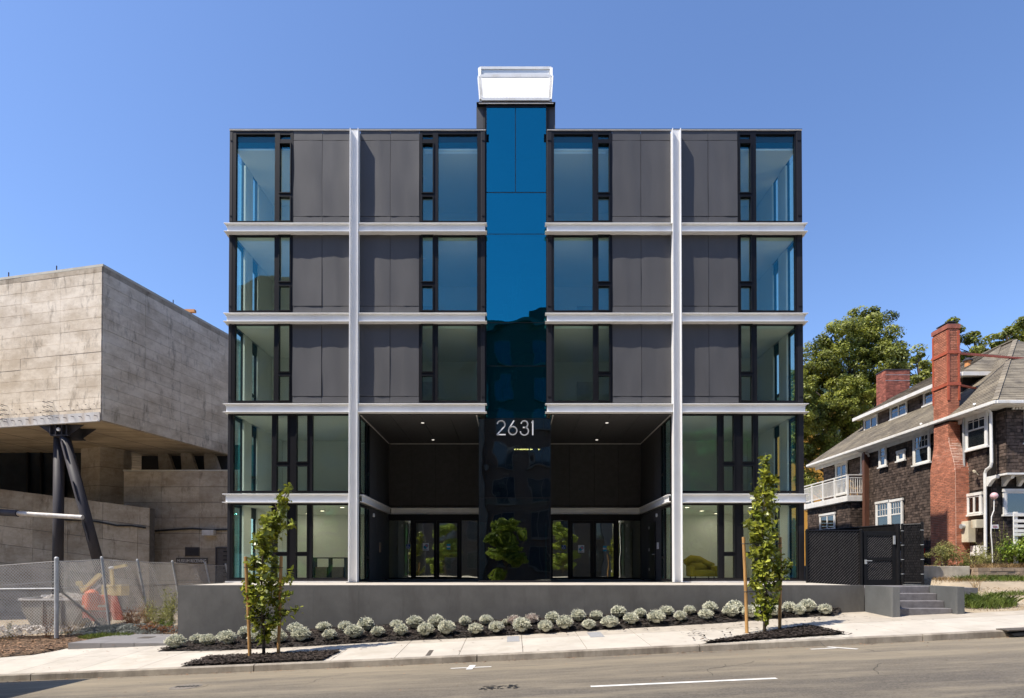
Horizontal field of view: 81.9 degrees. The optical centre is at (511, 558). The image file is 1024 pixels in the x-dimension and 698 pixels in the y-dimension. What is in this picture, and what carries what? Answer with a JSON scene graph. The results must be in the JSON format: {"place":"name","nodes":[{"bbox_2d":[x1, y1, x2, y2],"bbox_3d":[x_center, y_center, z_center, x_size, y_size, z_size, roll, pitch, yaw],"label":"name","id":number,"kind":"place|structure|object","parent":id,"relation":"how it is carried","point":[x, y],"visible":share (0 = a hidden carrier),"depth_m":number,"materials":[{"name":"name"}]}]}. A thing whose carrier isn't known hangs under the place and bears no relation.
{"place":"outdoors","nodes":[
{"label":"outdoors","id":0,"kind":"place"},
{"bbox_2d":[313,557,347,577],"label":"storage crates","id":1,"kind":"object","parent":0,"point":[330,571],"visible":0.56,"depth_m":22.75,"materials":[{"name":"plastic"}]},
{"bbox_2d":[0,636,1023,697],"bbox_3d":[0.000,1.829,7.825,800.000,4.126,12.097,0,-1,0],"label":"road","id":2,"kind":"structure","parent":0,"point":[969,668],"depth_m":11.12,"materials":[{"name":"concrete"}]},
{"bbox_2d":[164,683,207,689],"bbox_3d":[-6.592,2.596,11.916,0.800,0.061,0.800,0,-1,0],"label":"manhole cover","id":3,"kind":"object","parent":2,"relation":"on","point":[187,686],"visible":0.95,"depth_m":11.90,"materials":[{"name":"metal"}]},
{"bbox_2d":[0,610,1023,681],"bbox_3d":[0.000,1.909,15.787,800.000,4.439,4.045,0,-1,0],"label":"pavement","id":4,"kind":"structure","parent":0,"point":[66,663],"depth_m":14.62,"materials":[{"name":"concrete"}]},
{"bbox_2d":[183,651,338,665],"bbox_3d":[-6.116,2.444,14.508,3.448,0.214,1.138,0,-1,0],"label":"tree pit","id":5,"kind":"object","parent":4,"relation":"on","point":[287,660],"visible":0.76,"depth_m":13.99,"materials":[{"name":"brown soil"}]},
{"bbox_2d":[244,557,264,655],"bbox_3d":[-6.473,1.288,14.800,0.501,2.681,0.154,0,-1,-26],"label":"tree stake","id":6,"kind":"object","parent":5,"relation":"in","point":[246,567],"visible":0.8,"depth_m":14.70,"materials":[{"name":"brown wood"}]},
{"bbox_2d":[181,649,340,664],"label":"bark chips","id":7,"kind":"object","parent":5,"relation":"on","point":[285,656],"visible":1,"depth_m":14.40,"materials":[{"name":"black wood"}]},
{"bbox_2d":[240,482,302,654],"bbox_3d":[-6.038,0.303,14.929,1.602,4.512,0.877,0,-1,0],"label":"sapling","id":8,"kind":"object","parent":5,"relation":"on","point":[266,536],"visible":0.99,"depth_m":14.84,"materials":[{"name":"green plant"}]},
{"bbox_2d":[261,556,282,652],"bbox_3d":[-6.083,1.263,14.901,0.593,2.663,0.118,0,-1,0],"label":"tree stake","id":9,"kind":"object","parent":5,"relation":"in","point":[280,567],"visible":0.69,"depth_m":14.87,"materials":[{"name":"brown wood"}]},
{"bbox_2d":[157,607,848,650],"bbox_3d":[0.000,2.012,16.875,19.800,1.085,1.781,0,-1,0],"label":"planting bed","id":10,"kind":"object","parent":4,"relation":"on","point":[514,632],"visible":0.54,"depth_m":16.72,"materials":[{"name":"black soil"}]},
{"bbox_2d":[163,633,187,647],"bbox_3d":[-9.413,2.284,16.481,0.610,0.430,0.556,1,-1,-44],"label":"cushion shrub","id":11,"kind":"object","parent":10,"relation":"on","point":[176,640],"visible":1,"depth_m":16.36,"materials":[{"name":"plant"}]},
{"bbox_2d":[217,629,236,643],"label":"cushion shrub","id":12,"kind":"object","parent":10,"relation":"on","point":[227,637],"visible":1,"depth_m":16.46,"materials":[{"name":"plant"}]},
{"bbox_2d":[291,627,310,640],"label":"cushion shrub","id":13,"kind":"object","parent":10,"relation":"on","point":[301,633],"visible":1,"depth_m":16.33,"materials":[{"name":"plant"}]},
{"bbox_2d":[343,624,364,637],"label":"cushion shrub","id":14,"kind":"object","parent":10,"relation":"on","point":[353,631],"visible":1,"depth_m":16.40,"materials":[{"name":"plant"}]},
{"bbox_2d":[417,622,434,635],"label":"cushion shrub","id":15,"kind":"object","parent":10,"relation":"on","point":[425,629],"visible":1,"depth_m":16.39,"materials":[{"name":"plant"}]},
{"bbox_2d":[438,620,455,633],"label":"cushion shrub","id":16,"kind":"object","parent":10,"relation":"on","point":[446,627],"visible":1,"depth_m":16.42,"materials":[{"name":"plant"}]},
{"bbox_2d":[512,616,531,631],"bbox_3d":[0.269,1.834,16.589,0.539,0.441,0.549,1,-1,-37],"label":"cushion shrub","id":17,"kind":"object","parent":10,"relation":"on","point":[520,624],"visible":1,"depth_m":16.45,"materials":[{"name":"plant"}]},
{"bbox_2d":[556,614,573,628],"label":"cushion shrub","id":18,"kind":"object","parent":10,"relation":"on","point":[564,622],"visible":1,"depth_m":16.58,"materials":[{"name":"plant"}]},
{"bbox_2d":[647,610,665,622],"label":"cushion shrub","id":19,"kind":"object","parent":10,"relation":"on","point":[655,616],"visible":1,"depth_m":16.79,"materials":[{"name":"plant"}]},
{"bbox_2d":[706,628,842,642],"bbox_3d":[6.197,1.887,14.751,3.612,0.253,1.436,0,-1,-8],"label":"tree pit","id":20,"kind":"object","parent":4,"relation":"on","point":[774,637],"visible":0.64,"depth_m":14.19,"materials":[{"name":"brown soil"}]},
{"bbox_2d":[688,624,851,641],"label":"bark chips","id":21,"kind":"object","parent":20,"relation":"on","point":[802,629],"visible":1,"depth_m":14.50,"materials":[{"name":"black wood"}]},
{"bbox_2d":[742,537,767,632],"bbox_3d":[6.243,0.750,15.165,0.700,2.611,0.122,0,-1,-6],"label":"tree stake","id":22,"kind":"object","parent":21,"relation":"in","point":[745,591],"visible":0.9,"depth_m":15.11,"materials":[{"name":"brown wood"}]},
{"bbox_2d":[743,454,792,630],"bbox_3d":[6.559,-0.375,15.194,1.238,4.711,0.868,0,-1,24],"label":"sapling","id":23,"kind":"object","parent":21,"relation":"in","point":[763,564],"visible":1,"depth_m":15.12,"materials":[{"name":"green plant"}]},
{"bbox_2d":[773,537,781,629],"bbox_3d":[6.750,0.717,15.295,0.685,2.567,0.118,0,-1,-22],"label":"tree stake","id":24,"kind":"object","parent":21,"relation":"on","point":[780,601],"visible":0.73,"depth_m":15.37,"materials":[{"name":"brown wood"}]},
{"bbox_2d":[0,566,1023,635],"bbox_3d":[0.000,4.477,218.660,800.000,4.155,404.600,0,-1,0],"label":"lot ground","id":25,"kind":"structure","parent":0,"point":[1008,585],"depth_m":19.68,"materials":[{"name":"brown soil"}]},
{"bbox_2d":[0,624,93,634],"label":"rubble","id":26,"kind":"object","parent":25,"relation":"on","point":[23,627],"visible":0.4,"depth_m":20.85,"materials":[{"name":"concrete"}]},
{"bbox_2d":[18,592,98,626],"bbox_3d":[-17.133,1.912,22.477,2.461,1.304,1.140,0,-1,0],"label":"skip","id":27,"kind":"object","parent":25,"relation":"on","point":[36,607],"visible":0.43,"depth_m":21.98,"materials":[{"name":"paint"}]},
{"bbox_2d":[0,630,177,656],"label":"wood chips","id":28,"kind":"object","parent":25,"relation":"on","point":[43,643],"visible":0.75,"depth_m":18.35,"materials":[{"name":"brown soil"}]},
{"bbox_2d":[77,631,134,638],"bbox_3d":[-13.252,2.499,19.218,1.854,0.240,0.982,0,-1,0],"label":"grass patch","id":29,"kind":"object","parent":28,"relation":"on","point":[94,635],"visible":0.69,"depth_m":19.16,"materials":[{"name":"green plant"}]},
{"bbox_2d":[75,564,128,627],"bbox_3d":[-15.524,1.390,22.566,1.254,2.391,2.235,0,-1,0],"label":"concrete pump","id":30,"kind":"object","parent":25,"relation":"on","point":[108,587],"visible":0.68,"depth_m":21.73,"materials":[{"name":"orange metal"}]},
{"bbox_2d":[0,556,226,637],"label":"chain link fence","id":31,"kind":"object","parent":25,"relation":"on","point":[57,589],"visible":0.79,"depth_m":19.87,"materials":[{"name":"metal"}]},
{"bbox_2d":[59,623,177,634],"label":"loose gravel","id":32,"kind":"structure","parent":25,"relation":"on","point":[110,627],"depth_m":19.99,"materials":[{"name":"grey gravel"}]},
{"bbox_2d":[68,634,173,648],"bbox_3d":[-11.544,2.739,18.381,2.895,0.543,2.258,0,-1,0],"label":"concrete landing","id":33,"kind":"object","parent":25,"relation":"on","point":[135,640],"visible":0.32,"depth_m":17.49,"materials":[{"name":"concrete"}]},
{"bbox_2d":[0,264,253,611],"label":"concrete museum","id":34,"kind":"structure","parent":25,"relation":"on","point":[113,417],"depth_m":29.51,"materials":[{"name":"concrete"}]},
{"bbox_2d":[217,548,234,582],"bbox_3d":[-15.045,1.114,30.960,0.934,3.324,0.044,0,-1,0],"label":"door","id":35,"kind":"structure","parent":34,"relation":"in","point":[221,552],"depth_m":30.98,"materials":[{"name":"metal"}]},
{"bbox_2d":[115,605,145,623],"bbox_3d":[-13.828,2.157,21.509,1.082,0.900,1.072,1,-1,-39],"label":"dry bush","id":36,"kind":"object","parent":25,"relation":"on","point":[129,615],"visible":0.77,"depth_m":21.47,"materials":[{"name":"brown plant"}]},
{"bbox_2d":[141,597,173,623],"bbox_3d":[-12.715,1.990,21.295,1.163,1.256,1.389,1,-1,-38],"label":"bushy weed","id":37,"kind":"object","parent":25,"relation":"on","point":[162,616],"visible":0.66,"depth_m":21.12,"materials":[{"name":"green plant"}]},
{"bbox_2d":[160,584,177,624],"bbox_3d":[-12.073,1.748,20.782,0.730,1.694,0.650,0,-1,0],"label":"tall weed","id":38,"kind":"object","parent":25,"relation":"on","point":[171,610],"visible":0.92,"depth_m":20.80,"materials":[{"name":"green plant"}]},
{"bbox_2d":[222,102,808,582],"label":"apartment building","id":39,"kind":"structure","parent":25,"relation":"on","point":[514,342],"depth_m":21.17,"materials":[{"name":"grey paint"}]},
{"bbox_2d":[251,426,255,493],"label":"side window","id":40,"kind":"structure","parent":39,"relation":"in","point":[253,477],"depth_m":23.11,"materials":[{"name":"black metal"}]},
{"bbox_2d":[231,324,292,402],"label":"window","id":41,"kind":"structure","parent":39,"relation":"in","point":[277,327],"depth_m":21.07,"materials":[{"name":"black metal"}]},
{"bbox_2d":[232,234,292,312],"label":"window","id":42,"kind":"structure","parent":39,"relation":"in","point":[278,284],"depth_m":21.12,"materials":[{"name":"black metal"}]},
{"bbox_2d":[232,131,293,222],"bbox_3d":[-8.938,-13.720,21.211,2.166,3.285,0.160,0,-1,0],"label":"window","id":43,"kind":"structure","parent":39,"relation":"in","point":[279,142],"depth_m":21.17,"materials":[{"name":"black metal"}]},
{"bbox_2d":[230,503,347,578],"bbox_3d":[-7.900,-0.638,21.040,4.261,2.719,0.160,0,-1,0],"label":"window","id":44,"kind":"structure","parent":39,"relation":"in","point":[292,534],"depth_m":20.99,"materials":[{"name":"black metal"}]},
{"bbox_2d":[231,414,348,492],"bbox_3d":[-7.900,-3.786,21.081,4.261,2.873,0.160,0,-1,0],"label":"window","id":45,"kind":"structure","parent":39,"relation":"in","point":[292,463],"depth_m":21.03,"materials":[{"name":"black metal"}]},
{"bbox_2d":[359,415,369,496],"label":"side window","id":46,"kind":"structure","parent":39,"relation":"in","point":[367,427],"depth_m":21.99,"materials":[{"name":"black metal"}]},
{"bbox_2d":[359,503,369,581],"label":"side window","id":47,"kind":"structure","parent":39,"relation":"in","point":[366,509],"depth_m":21.96,"materials":[{"name":"black metal"}]},
{"bbox_2d":[413,521,436,578],"bbox_3d":[-3.823,-0.399,25.922,1.012,2.548,0.050,0,-1,0],"label":"door","id":48,"kind":"structure","parent":39,"relation":"in","point":[435,522],"depth_m":25.90,"materials":[{"name":"black metal"}]},
{"bbox_2d":[422,382,438,399],"bbox_3d":[-3.559,-6.437,24.960,0.900,2.100,0.048,0,-1,0],"label":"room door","id":49,"kind":"structure","parent":39,"relation":"in","point":[427,386],"depth_m":24.95,"materials":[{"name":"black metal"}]},
{"bbox_2d":[437,521,459,578],"bbox_3d":[-2.804,-0.400,25.892,1.011,2.548,0.112,0,-1,0],"label":"door","id":50,"kind":"structure","parent":39,"relation":"in","point":[438,522],"depth_m":25.90,"materials":[{"name":"black metal"}]},
{"bbox_2d":[419,131,480,222],"bbox_3d":[-2.219,-13.720,21.211,2.205,3.285,0.160,0,-1,0],"label":"window","id":51,"kind":"structure","parent":39,"relation":"in","point":[433,142],"depth_m":21.17,"materials":[{"name":"black metal"}]},
{"bbox_2d":[419,234,480,312],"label":"window","id":52,"kind":"structure","parent":39,"relation":"in","point":[433,284],"depth_m":21.12,"materials":[{"name":"black metal"}]},
{"bbox_2d":[419,324,480,402],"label":"window","id":53,"kind":"structure","parent":39,"relation":"in","point":[434,373],"depth_m":21.07,"materials":[{"name":"black metal"}]},
{"bbox_2d":[478,66,552,101],"bbox_3d":[0.139,-18.182,22.585,2.995,2.887,2.050,0,-1,0],"label":"roof screen","id":54,"kind":"object","parent":39,"relation":"on","point":[515,83],"visible":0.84,"depth_m":22.03,"materials":[{"name":"white paint"}]},
{"bbox_2d":[570,521,592,578],"bbox_3d":[3.060,-0.399,25.922,1.006,2.548,0.050,0,-1,0],"label":"door","id":55,"kind":"structure","parent":39,"relation":"in","point":[571,522],"depth_m":25.90,"materials":[{"name":"black metal"}]},
{"bbox_2d":[552,131,611,222],"bbox_3d":[2.510,-13.720,21.211,2.157,3.285,0.160,0,-1,0],"label":"window","id":56,"kind":"structure","parent":39,"relation":"in","point":[596,142],"depth_m":21.17,"materials":[{"name":"black metal"}]},
{"bbox_2d":[552,234,611,312],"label":"window","id":57,"kind":"structure","parent":39,"relation":"in","point":[597,284],"depth_m":21.12,"materials":[{"name":"black metal"}]},
{"bbox_2d":[552,324,611,402],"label":"window","id":58,"kind":"structure","parent":39,"relation":"in","point":[596,373],"depth_m":21.06,"materials":[{"name":"black metal"}]},
{"bbox_2d":[593,521,615,578],"bbox_3d":[4.073,-0.400,25.892,1.006,2.548,0.112,0,-1,0],"label":"door","id":59,"kind":"structure","parent":39,"relation":"in","point":[594,522],"depth_m":25.90,"materials":[{"name":"black metal"}]},
{"bbox_2d":[649,521,655,579],"bbox_3d":[5.622,-0.309,23.756,0.092,2.320,1.000,0,-1,0],"label":"door","id":60,"kind":"structure","parent":39,"relation":"in","point":[652,526],"depth_m":23.67,"materials":[{"name":"black metal"}]},
{"bbox_2d":[660,415,671,496],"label":"side window","id":61,"kind":"structure","parent":39,"relation":"in","point":[663,427],"depth_m":21.99,"materials":[{"name":"black metal"}]},
{"bbox_2d":[661,503,671,581],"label":"side window","id":62,"kind":"structure","parent":39,"relation":"in","point":[663,529],"depth_m":21.95,"materials":[{"name":"black metal"}]},
{"bbox_2d":[683,555,716,577],"bbox_3d":[7.395,0.360,23.081,1.220,1.024,0.968,0,-1,0],"label":"armchair","id":63,"kind":"object","parent":39,"relation":"on","point":[698,566],"visible":0.89,"depth_m":23.19,"materials":[{"name":"green fabric"}]},
{"bbox_2d":[682,414,798,492],"bbox_3d":[8.117,-3.786,21.081,4.209,2.873,0.160,0,-1,0],"label":"window","id":64,"kind":"structure","parent":39,"relation":"in","point":[737,463],"depth_m":21.03,"materials":[{"name":"black metal"}]},
{"bbox_2d":[683,503,798,578],"bbox_3d":[8.117,-0.638,21.040,4.209,2.719,0.160,0,-1,0],"label":"window","id":65,"kind":"structure","parent":39,"relation":"in","point":[738,532],"depth_m":20.99,"materials":[{"name":"black metal"}]},
{"bbox_2d":[737,131,796,222],"bbox_3d":[9.157,-13.720,21.211,2.109,3.285,0.160,0,-1,0],"label":"window","id":66,"kind":"structure","parent":39,"relation":"in","point":[751,142],"depth_m":21.17,"materials":[{"name":"black metal"}]},
{"bbox_2d":[738,234,796,312],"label":"window","id":67,"kind":"structure","parent":39,"relation":"in","point":[752,284],"depth_m":21.12,"materials":[{"name":"black metal"}]},
{"bbox_2d":[738,324,797,402],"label":"window","id":68,"kind":"structure","parent":39,"relation":"in","point":[752,373],"depth_m":21.07,"materials":[{"name":"black metal"}]},
{"bbox_2d":[774,343,778,399],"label":"side window","id":69,"kind":"structure","parent":39,"relation":"in","point":[776,348],"depth_m":23.15,"materials":[{"name":"black metal"}]},
{"bbox_2d":[178,585,863,639],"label":"retaining wall","id":70,"kind":"structure","parent":25,"relation":"on","point":[214,610],"depth_m":17.79,"materials":[{"name":"grey paint"}]},
{"bbox_2d":[778,518,795,565],"bbox_3d":[16.700,-0.946,36.990,2.200,3.200,0.150,0,-1,0],"label":"timber fence","id":71,"kind":"object","parent":25,"relation":"on","point":[793,540],"visible":0.23,"depth_m":36.92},
{"bbox_2d":[777,385,874,565],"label":"ochre house","id":72,"kind":"structure","parent":25,"relation":"on","point":[793,486],"depth_m":53.08,"materials":[{"name":"paint"}]},
{"bbox_2d":[791,305,911,500],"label":"evergreen tree","id":73,"kind":"object","parent":25,"relation":"on","point":[853,384],"visible":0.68,"depth_m":45.79,"materials":[{"name":"green plant"}]},
{"bbox_2d":[804,339,1023,564],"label":"shingle house","id":74,"kind":"structure","parent":25,"relation":"on","point":[881,458],"depth_m":27.13,"materials":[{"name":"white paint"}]},
{"bbox_2d":[819,512,835,529],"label":"window","id":75,"kind":"structure","parent":74,"relation":"in","point":[827,520],"depth_m":33.80,"materials":[{"name":"white paint"}]},
{"bbox_2d":[834,461,847,495],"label":"window","id":76,"kind":"structure","parent":74,"relation":"in","point":[841,469],"depth_m":34.24,"materials":[{"name":"white paint"}]},
{"bbox_2d":[863,413,877,430],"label":"window","id":77,"kind":"structure","parent":74,"relation":"in","point":[871,421],"depth_m":33.13,"materials":[{"name":"glass"}]},
{"bbox_2d":[875,500,888,524],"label":"window","id":78,"kind":"structure","parent":74,"relation":"in","point":[881,507],"depth_m":29.82,"materials":[{"name":"white paint"}]},
{"bbox_2d":[877,444,887,468],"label":"window","id":79,"kind":"structure","parent":74,"relation":"in","point":[882,453],"depth_m":29.82,"materials":[{"name":"white paint"}]},
{"bbox_2d":[875,369,910,405],"bbox_3d":[22.734,-9.871,35.182,1.489,2.602,0.960,0,-1,0],"label":"chimney","id":80,"kind":"object","parent":74,"relation":"on","point":[890,383],"visible":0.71,"depth_m":34.74,"materials":[{"name":"red brick"}]},
{"bbox_2d":[888,498,903,525],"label":"window","id":81,"kind":"structure","parent":74,"relation":"in","point":[895,505],"depth_m":28.73,"materials":[{"name":"white paint"}]},
{"bbox_2d":[888,400,907,421],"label":"window","id":82,"kind":"structure","parent":74,"relation":"in","point":[901,409],"depth_m":30.76,"materials":[{"name":"glass"}]},
{"bbox_2d":[911,429,931,466],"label":"window","id":83,"kind":"structure","parent":74,"relation":"in","point":[921,446],"depth_m":26.92,"materials":[{"name":"white paint"}]},
{"bbox_2d":[966,491,982,516],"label":"window","id":84,"kind":"structure","parent":74,"relation":"in","point":[974,500],"depth_m":23.83,"materials":[{"name":"white paint"}]},
{"bbox_2d":[964,411,988,452],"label":"window","id":85,"kind":"structure","parent":74,"relation":"in","point":[976,431],"depth_m":23.75,"materials":[{"name":"white paint"}]},
{"bbox_2d":[1002,489,1023,515],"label":"window","id":86,"kind":"structure","parent":74,"relation":"in","point":[1013,499],"depth_m":23.13,"materials":[{"name":"glass"}]},
{"bbox_2d":[859,566,969,584],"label":"planter wall","id":87,"kind":"structure","parent":25,"relation":"on","point":[939,571],"depth_m":20.54,"materials":[{"name":"concrete"}]},
{"bbox_2d":[906,343,931,385],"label":"background tree","id":88,"kind":"object","parent":25,"relation":"on","point":[925,367],"visible":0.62,"depth_m":49.47,"materials":[{"name":"green plant"}]},
{"bbox_2d":[864,584,977,616],"bbox_3d":[12.370,1.465,18.832,3.860,1.303,4.700,0,-1,0],"label":"entry stair","id":89,"kind":"object","parent":25,"relation":"on","point":[898,600],"visible":0.53,"depth_m":16.96,"materials":[{"name":"concrete"}]},
{"bbox_2d":[864,565,1013,611],"bbox_3d":[17.800,1.398,22.084,12.000,2.318,2.800,0,-1,0],"label":"garden bed","id":90,"kind":"object","parent":25,"relation":"on","point":[953,565],"visible":0.08,"depth_m":22.68,"materials":[{"name":"brown soil"}]},
{"bbox_2d":[924,541,964,565],"bbox_3d":[15.972,-0.117,21.706,1.278,1.143,1.027,0,-1,-23],"label":"garden shrub","id":91,"kind":"object","parent":90,"relation":"on","point":[946,555],"visible":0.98,"depth_m":21.58,"materials":[{"name":"green plant"}]},
{"bbox_2d":[952,548,990,565],"bbox_3d":[16.933,0.066,21.791,1.085,1.130,1.011,0,-1,0],"label":"garden weed","id":92,"kind":"object","parent":90,"relation":"on","point":[968,559],"visible":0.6,"depth_m":21.73,"materials":[{"name":"green plant"}]},
{"bbox_2d":[973,542,1001,563],"bbox_3d":[17.631,-0.004,21.824,1.191,1.271,1.014,1,-1,-41],"label":"garden weed","id":93,"kind":"object","parent":90,"relation":"on","point":[985,556],"visible":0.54,"depth_m":21.78,"materials":[{"name":"green plant"}]},
{"bbox_2d":[961,562,1023,567],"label":"dry grass patch","id":94,"kind":"object","parent":90,"relation":"on","point":[991,565],"visible":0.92,"depth_m":20.90,"materials":[{"name":"plant"}]},
{"bbox_2d":[993,534,1023,564],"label":"hedge","id":95,"kind":"object","parent":90,"relation":"on","point":[1010,550],"visible":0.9,"depth_m":21.20,"materials":[{"name":"green plant"}]},
{"bbox_2d":[1013,512,1023,563],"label":"slatted rail","id":96,"kind":"object","parent":90,"relation":"on","point":[1016,520],"visible":0.82,"depth_m":21.20,"materials":[{"name":"white paint"}]},
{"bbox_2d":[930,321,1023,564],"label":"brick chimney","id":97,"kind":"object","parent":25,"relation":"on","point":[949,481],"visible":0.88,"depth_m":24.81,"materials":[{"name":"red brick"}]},
{"bbox_2d":[959,520,983,541],"bbox_3d":[18.545,-1.115,23.818,0.430,0.879,0.803,0,-1,0],"label":"meter cabinet","id":98,"kind":"object","parent":97,"relation":"attached to","point":[967,528],"visible":0.98,"depth_m":23.86,"materials":[{"name":"beige metal"}]},
{"bbox_2d":[960,330,998,362],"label":"background tree","id":99,"kind":"object","parent":25,"relation":"on","point":[968,338],"visible":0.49,"depth_m":49.46,"materials":[{"name":"green plant"}]},
{"bbox_2d":[952,574,1023,580],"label":"grass patch","id":100,"kind":"object","parent":25,"relation":"on","point":[1018,577],"visible":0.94,"depth_m":19.91,"materials":[{"name":"plant"}]},
{"bbox_2d":[965,590,1023,608],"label":"grass patch","id":101,"kind":"object","parent":25,"relation":"on","point":[984,600],"visible":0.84,"depth_m":17.26,"materials":[{"name":"green plant"}]},
{"bbox_2d":[970,568,1023,578],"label":"block wall","id":102,"kind":"structure","parent":25,"relation":"on","point":[997,571],"depth_m":20.41,"materials":[{"name":"beige concrete"}]},
{"bbox_2d":[990,325,1023,347],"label":"background tree","id":103,"kind":"object","parent":25,"relation":"on","point":[1011,331],"visible":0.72,"depth_m":50.82,"materials":[{"name":"green plant"}]},
{"bbox_2d":[0,0,1023,554],"label":"sky","id":104,"kind":"structure","parent":0,"point":[117,117],"materials":[{"name":"blue"}]},
{"bbox_2d":[192,582,841,584],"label":"patio","id":105,"kind":"structure","parent":0,"point":[515,583],"depth_m":19.73,"materials":[{"name":"concrete"}]},
{"bbox_2d":[805,522,923,584],"bbox_3d":[11.613,-0.039,21.805,3.368,2.389,4.955,0,-1,-20],"label":"privacy fence","id":106,"kind":"object","parent":105,"relation":"on","point":[888,554],"visible":0.97,"depth_m":20.60,"materials":[{"name":"black metal"}]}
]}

